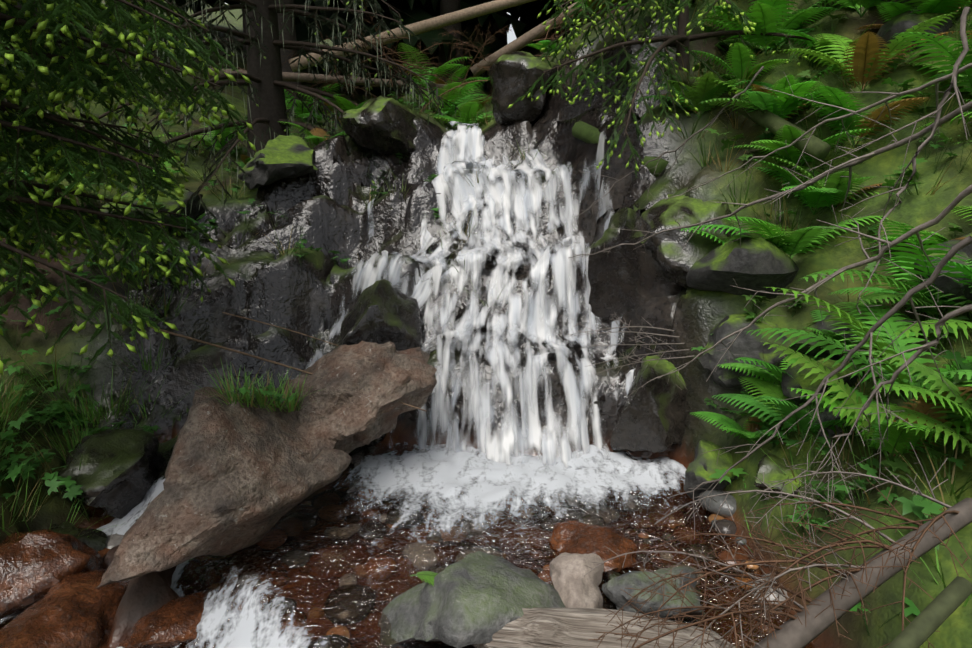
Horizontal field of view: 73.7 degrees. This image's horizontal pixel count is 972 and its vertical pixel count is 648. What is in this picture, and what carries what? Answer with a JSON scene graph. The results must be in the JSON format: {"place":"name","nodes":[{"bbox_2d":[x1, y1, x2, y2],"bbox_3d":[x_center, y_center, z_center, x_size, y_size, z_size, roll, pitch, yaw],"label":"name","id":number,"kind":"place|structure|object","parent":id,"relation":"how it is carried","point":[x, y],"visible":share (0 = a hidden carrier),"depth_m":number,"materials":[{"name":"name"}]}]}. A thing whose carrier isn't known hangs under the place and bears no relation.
{"place":"outdoors","nodes":[
{"label":"outdoors","id":0,"kind":"place"},
{"bbox_2d":[225,3,519,43],"label":"sky","id":1,"kind":"structure","parent":0,"point":[511,36],"materials":[{"name":"white"}]},
{"bbox_2d":[0,442,813,647],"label":"stream water","id":2,"kind":"structure","parent":0,"point":[440,474],"depth_m":3.50,"materials":[{"name":"grey liquid"}]},
{"bbox_2d":[97,341,436,587],"bbox_3d":[-1.088,0.576,3.463,0.807,0.780,2.111,1,24,43],"label":"boulder","id":3,"kind":"object","parent":2,"relation":"on","point":[238,476],"visible":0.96,"depth_m":3.13,"materials":[{"name":"brown stone"}]},
{"bbox_2d":[547,521,638,572],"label":"rock","id":4,"kind":"object","parent":2,"relation":"on","point":[571,537],"visible":0.71,"depth_m":3.10,"materials":[{"name":"red stone"}]},
{"bbox_2d":[471,607,734,647],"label":"driftwood log","id":5,"kind":"object","parent":2,"relation":"on","point":[534,627],"visible":0.67,"depth_m":2.37,"materials":[{"name":"beige wood"}]},
{"bbox_2d":[602,566,704,620],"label":"grey rock","id":6,"kind":"object","parent":2,"relation":"in","point":[616,595],"visible":0.75,"depth_m":2.72,"materials":[{"name":"stone"}]},
{"bbox_2d":[0,0,971,647],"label":"terrain","id":7,"kind":"structure","parent":0,"point":[312,290],"depth_m":4.40,"materials":[{"name":"grey stone"}]},
{"bbox_2d":[0,569,129,647],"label":"red rock","id":8,"kind":"object","parent":7,"relation":"on","point":[78,610],"visible":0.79,"depth_m":2.77,"materials":[{"name":"stone"}]},
{"bbox_2d":[50,521,106,551],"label":"wet rock","id":9,"kind":"object","parent":7,"relation":"on","point":[95,540],"visible":0.27,"depth_m":3.47,"materials":[{"name":"grey stone"}]},
{"bbox_2d":[57,429,163,518],"bbox_3d":[-2.201,0.896,3.772,0.486,0.450,0.505,-2,12,-9],"label":"wet rock","id":10,"kind":"object","parent":7,"relation":"on","point":[120,486],"visible":0.88,"depth_m":3.71,"materials":[{"name":"stone"}]},
{"bbox_2d":[0,0,248,366],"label":"spruce","id":11,"kind":"object","parent":7,"relation":"on","point":[89,11],"depth_m":2.51,"materials":[{"name":"green plant"}]},
{"bbox_2d":[0,0,255,374],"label":"spruce shoots","id":12,"kind":"object","parent":11,"relation":"attached to","point":[50,176],"visible":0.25,"depth_m":2.48,"materials":[{"name":"green plant"}]},
{"bbox_2d":[100,186,204,229],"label":"mossy rock","id":13,"kind":"object","parent":7,"relation":"on","point":[170,205],"visible":0.35,"depth_m":4.90,"materials":[{"name":"stone"}]},
{"bbox_2d":[155,433,178,478],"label":"wet rock","id":14,"kind":"object","parent":7,"relation":"on","point":[166,448],"visible":0.06,"depth_m":4.00,"materials":[{"name":"black stone"}]},
{"bbox_2d":[119,589,221,647],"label":"red rock","id":15,"kind":"object","parent":7,"relation":"on","point":[174,622],"visible":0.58,"depth_m":2.83,"materials":[{"name":"stone"}]},
{"bbox_2d":[195,551,289,585],"bbox_3d":[-1.248,1.283,3.299,0.552,0.203,0.400,0,12,2],"label":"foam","id":16,"kind":"object","parent":7,"relation":"on","point":[208,572],"depth_m":3.23,"materials":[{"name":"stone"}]},
{"bbox_2d":[47,0,460,231],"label":"spruce beard lichen","id":17,"kind":"object","parent":7,"relation":"on","point":[317,40],"visible":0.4,"depth_m":5.94},
{"bbox_2d":[238,135,317,189],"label":"mossy rock","id":18,"kind":"object","parent":7,"relation":"on","point":[279,157],"visible":1,"depth_m":5.26,"materials":[{"name":"green stone"}]},
{"bbox_2d":[11,0,591,104],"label":"fallen logs","id":19,"kind":"object","parent":7,"relation":"on","point":[452,16],"visible":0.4,"depth_m":9.15,"materials":[{"name":"brown wood"}]},
{"bbox_2d":[254,387,385,455],"bbox_3d":[-1.150,0.686,4.404,0.873,0.683,0.581,-6,13,-25],"label":"wet rock","id":20,"kind":"object","parent":7,"relation":"on","point":[375,441],"depth_m":4.33,"materials":[{"name":"grey stone"}]},
{"bbox_2d":[334,279,422,350],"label":"wet rock","id":21,"kind":"object","parent":20,"relation":"on","point":[383,311],"visible":0.54,"depth_m":4.45,"materials":[{"name":"grey stone"}]},
{"bbox_2d":[126,0,577,98],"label":"forest trunks","id":22,"kind":"object","parent":7,"relation":"on","point":[540,5],"visible":0.02,"depth_m":16.82,"materials":[{"name":"brown wood"}]},
{"bbox_2d":[363,198,376,268],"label":"waterfall","id":23,"kind":"structure","parent":7,"relation":"on","point":[369,208],"depth_m":5.35,"materials":[{"name":"liquid"}]},
{"bbox_2d":[338,96,416,154],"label":"mossy rock","id":24,"kind":"object","parent":7,"relation":"on","point":[384,125],"visible":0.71,"depth_m":5.47,"materials":[{"name":"grey stone"}]},
{"bbox_2d":[306,225,449,466],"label":"waterfall","id":25,"kind":"structure","parent":7,"relation":"on","point":[369,275],"depth_m":4.88,"materials":[{"name":"liquid"}]},
{"bbox_2d":[168,0,604,89],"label":"forest tree foliage","id":26,"kind":"object","parent":7,"relation":"on","point":[420,10],"visible":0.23,"depth_m":13.19,"materials":[{"name":"plant"}]},
{"bbox_2d":[382,250,390,279],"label":"waterfall","id":27,"kind":"structure","parent":7,"relation":"on","point":[386,252],"depth_m":4.92,"materials":[{"name":"liquid"}]},
{"bbox_2d":[202,0,620,113],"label":"dead twigs","id":28,"kind":"object","parent":7,"relation":"on","point":[420,67],"visible":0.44,"depth_m":7.22,"materials":[{"name":"brown wood"}]},
{"bbox_2d":[419,182,427,256],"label":"waterfall","id":29,"kind":"structure","parent":7,"relation":"on","point":[424,223],"depth_m":5.24,"materials":[{"name":"liquid"}]},
{"bbox_2d":[98,483,786,647],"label":"streambed pebbles","id":30,"kind":"object","parent":7,"relation":"on","point":[721,521],"visible":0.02,"depth_m":3.38,"materials":[{"name":"brown gravel"}]},
{"bbox_2d":[0,529,102,628],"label":"red rock","id":31,"kind":"object","parent":30,"relation":"on","point":[35,566],"visible":0.81,"depth_m":3.06,"materials":[{"name":"stone"}]},
{"bbox_2d":[604,570,620,604],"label":"dark rock","id":32,"kind":"object","parent":30,"relation":"on","point":[610,574],"visible":0.31,"depth_m":2.88,"materials":[{"name":"grey stone"}]},
{"bbox_2d":[54,0,846,225],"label":"spruce","id":33,"kind":"object","parent":7,"relation":"on","point":[734,9],"depth_m":5.78,"materials":[{"name":"green plant"}]},
{"bbox_2d":[65,0,841,213],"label":"spruce shoots","id":34,"kind":"object","parent":7,"relation":"on","point":[746,30],"visible":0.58,"depth_m":4.47,"materials":[{"name":"green plant"}]},
{"bbox_2d":[380,551,565,647],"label":"grey rock","id":35,"kind":"object","parent":7,"relation":"on","point":[478,597],"visible":0.77,"depth_m":2.54,"materials":[{"name":"stone"}]},
{"bbox_2d":[306,129,658,517],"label":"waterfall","id":36,"kind":"structure","parent":7,"relation":"on","point":[562,269],"depth_m":4.63,"materials":[{"name":"liquid"}]},
{"bbox_2d":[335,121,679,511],"bbox_3d":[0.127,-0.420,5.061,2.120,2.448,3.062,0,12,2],"label":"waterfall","id":37,"kind":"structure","parent":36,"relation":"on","point":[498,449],"depth_m":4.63,"materials":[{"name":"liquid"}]},
{"bbox_2d":[0,1,971,548],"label":"herb plants","id":38,"kind":"object","parent":7,"relation":"on","point":[22,471],"visible":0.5,"depth_m":3.61,"materials":[{"name":"green plant"}]},
{"bbox_2d":[0,12,971,606],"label":"grass tufts","id":39,"kind":"object","parent":7,"relation":"on","point":[246,396],"visible":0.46,"depth_m":3.96,"materials":[{"name":"green plant"}]},
{"bbox_2d":[8,0,971,634],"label":"herb plants","id":40,"kind":"object","parent":7,"relation":"on","point":[920,506],"visible":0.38,"depth_m":3.67,"materials":[{"name":"green plant"}]},
{"bbox_2d":[23,0,971,498],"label":"grass tufts","id":41,"kind":"object","parent":7,"relation":"on","point":[703,160],"depth_m":4.26,"materials":[{"name":"green plant"}]},
{"bbox_2d":[38,0,971,455],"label":"fern plants","id":42,"kind":"object","parent":7,"relation":"on","point":[866,58],"visible":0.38,"depth_m":3.96,"materials":[{"name":"green plant"}]},
{"bbox_2d":[488,51,558,124],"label":"rock","id":43,"kind":"object","parent":7,"relation":"on","point":[514,76],"visible":0.79,"depth_m":5.58,"materials":[{"name":"grey stone"}]},
{"bbox_2d":[151,7,971,647],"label":"dead branches","id":44,"kind":"object","parent":7,"relation":"on","point":[811,621],"visible":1,"depth_m":1.93,"materials":[{"name":"brown wood"}]},
{"bbox_2d":[549,552,603,608],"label":"rock","id":45,"kind":"object","parent":7,"relation":"on","point":[574,587],"visible":0.75,"depth_m":2.76,"materials":[{"name":"stone"}]},
{"bbox_2d":[232,0,971,585],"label":"fern plants","id":46,"kind":"object","parent":7,"relation":"on","point":[704,92],"visible":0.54,"depth_m":3.37,"materials":[{"name":"green plant"}]},
{"bbox_2d":[625,369,633,453],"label":"waterfall","id":47,"kind":"structure","parent":7,"relation":"on","point":[629,380],"depth_m":4.25,"materials":[{"name":"liquid"}]},
{"bbox_2d":[587,207,682,324],"bbox_3d":[1.148,-0.289,4.620,0.683,1.078,0.618,8,14,32],"label":"wet rock","id":48,"kind":"object","parent":7,"relation":"on","point":[623,279],"visible":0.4,"depth_m":4.44,"materials":[{"name":"grey stone"}]},
{"bbox_2d":[610,355,686,452],"bbox_3d":[1.077,0.548,4.103,0.432,0.644,0.460,-12,17,-43],"label":"wet rock","id":49,"kind":"object","parent":7,"relation":"on","point":[652,416],"visible":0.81,"depth_m":3.97,"materials":[{"name":"grey stone"}]},
{"bbox_2d":[633,195,735,287],"bbox_3d":[1.273,-0.542,4.265,0.535,0.602,0.717,-11,16,-41],"label":"wet rock","id":50,"kind":"object","parent":7,"relation":"on","point":[672,263],"visible":0.73,"depth_m":4.12,"materials":[{"name":"stone"}]},
{"bbox_2d":[572,59,830,176],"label":"mossy log stems","id":51,"kind":"object","parent":7,"relation":"on","point":[816,147],"visible":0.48,"depth_m":4.29,"materials":[{"name":"green plant"}]},
{"bbox_2d":[683,439,737,499],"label":"mossy rock","id":52,"kind":"object","parent":7,"relation":"on","point":[700,469],"visible":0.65,"depth_m":3.56,"materials":[{"name":"green stone"}]},
{"bbox_2d":[686,233,798,297],"bbox_3d":[1.557,-0.365,4.034,0.647,0.437,0.858,0,12,2],"label":"mossy rock","id":53,"kind":"object","parent":7,"relation":"on","point":[760,263],"visible":0.81,"depth_m":3.71,"materials":[{"name":"stone"}]},
{"bbox_2d":[699,313,791,396],"bbox_3d":[1.563,0.185,3.824,0.624,0.482,0.435,0,12,2],"label":"rock","id":54,"kind":"object","parent":7,"relation":"on","point":[744,344],"visible":0.62,"depth_m":3.70,"materials":[{"name":"grey stone"}]},
{"bbox_2d":[754,453,801,497],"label":"mossy rock","id":55,"kind":"object","parent":7,"relation":"on","point":[770,468],"visible":0.71,"depth_m":3.08,"materials":[{"name":"green stone"}]},
{"bbox_2d":[781,358,857,409],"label":"rock","id":56,"kind":"object","parent":7,"relation":"on","point":[788,382],"visible":0.52,"depth_m":3.28,"materials":[{"name":"grey stone"}]},
{"bbox_2d":[813,405,846,438],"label":"grey rock","id":57,"kind":"object","parent":7,"relation":"on","point":[826,415],"visible":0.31,"depth_m":3.11,"materials":[{"name":"stone"}]},
{"bbox_2d":[788,311,883,360],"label":"mossy rock","id":58,"kind":"object","parent":7,"relation":"on","point":[826,325],"visible":0.1,"depth_m":3.55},
{"bbox_2d":[876,0,920,12],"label":"mossy rock","id":59,"kind":"object","parent":7,"relation":"on","point":[893,1],"visible":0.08,"depth_m":4.41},
{"bbox_2d":[876,8,952,53],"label":"mossy rock","id":60,"kind":"object","parent":7,"relation":"on","point":[902,22],"visible":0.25,"depth_m":4.16,"materials":[{"name":"grey stone"}]},
{"bbox_2d":[914,232,971,306],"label":"mossy rock","id":61,"kind":"object","parent":7,"relation":"on","point":[943,283],"visible":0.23,"depth_m":3.08,"materials":[{"name":"grey stone"}]},
{"bbox_2d":[961,243,971,316],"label":"mossy rock","id":62,"kind":"object","parent":7,"relation":"on","point":[967,249],"visible":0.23,"depth_m":3.04,"materials":[{"name":"stone"}]}
]}

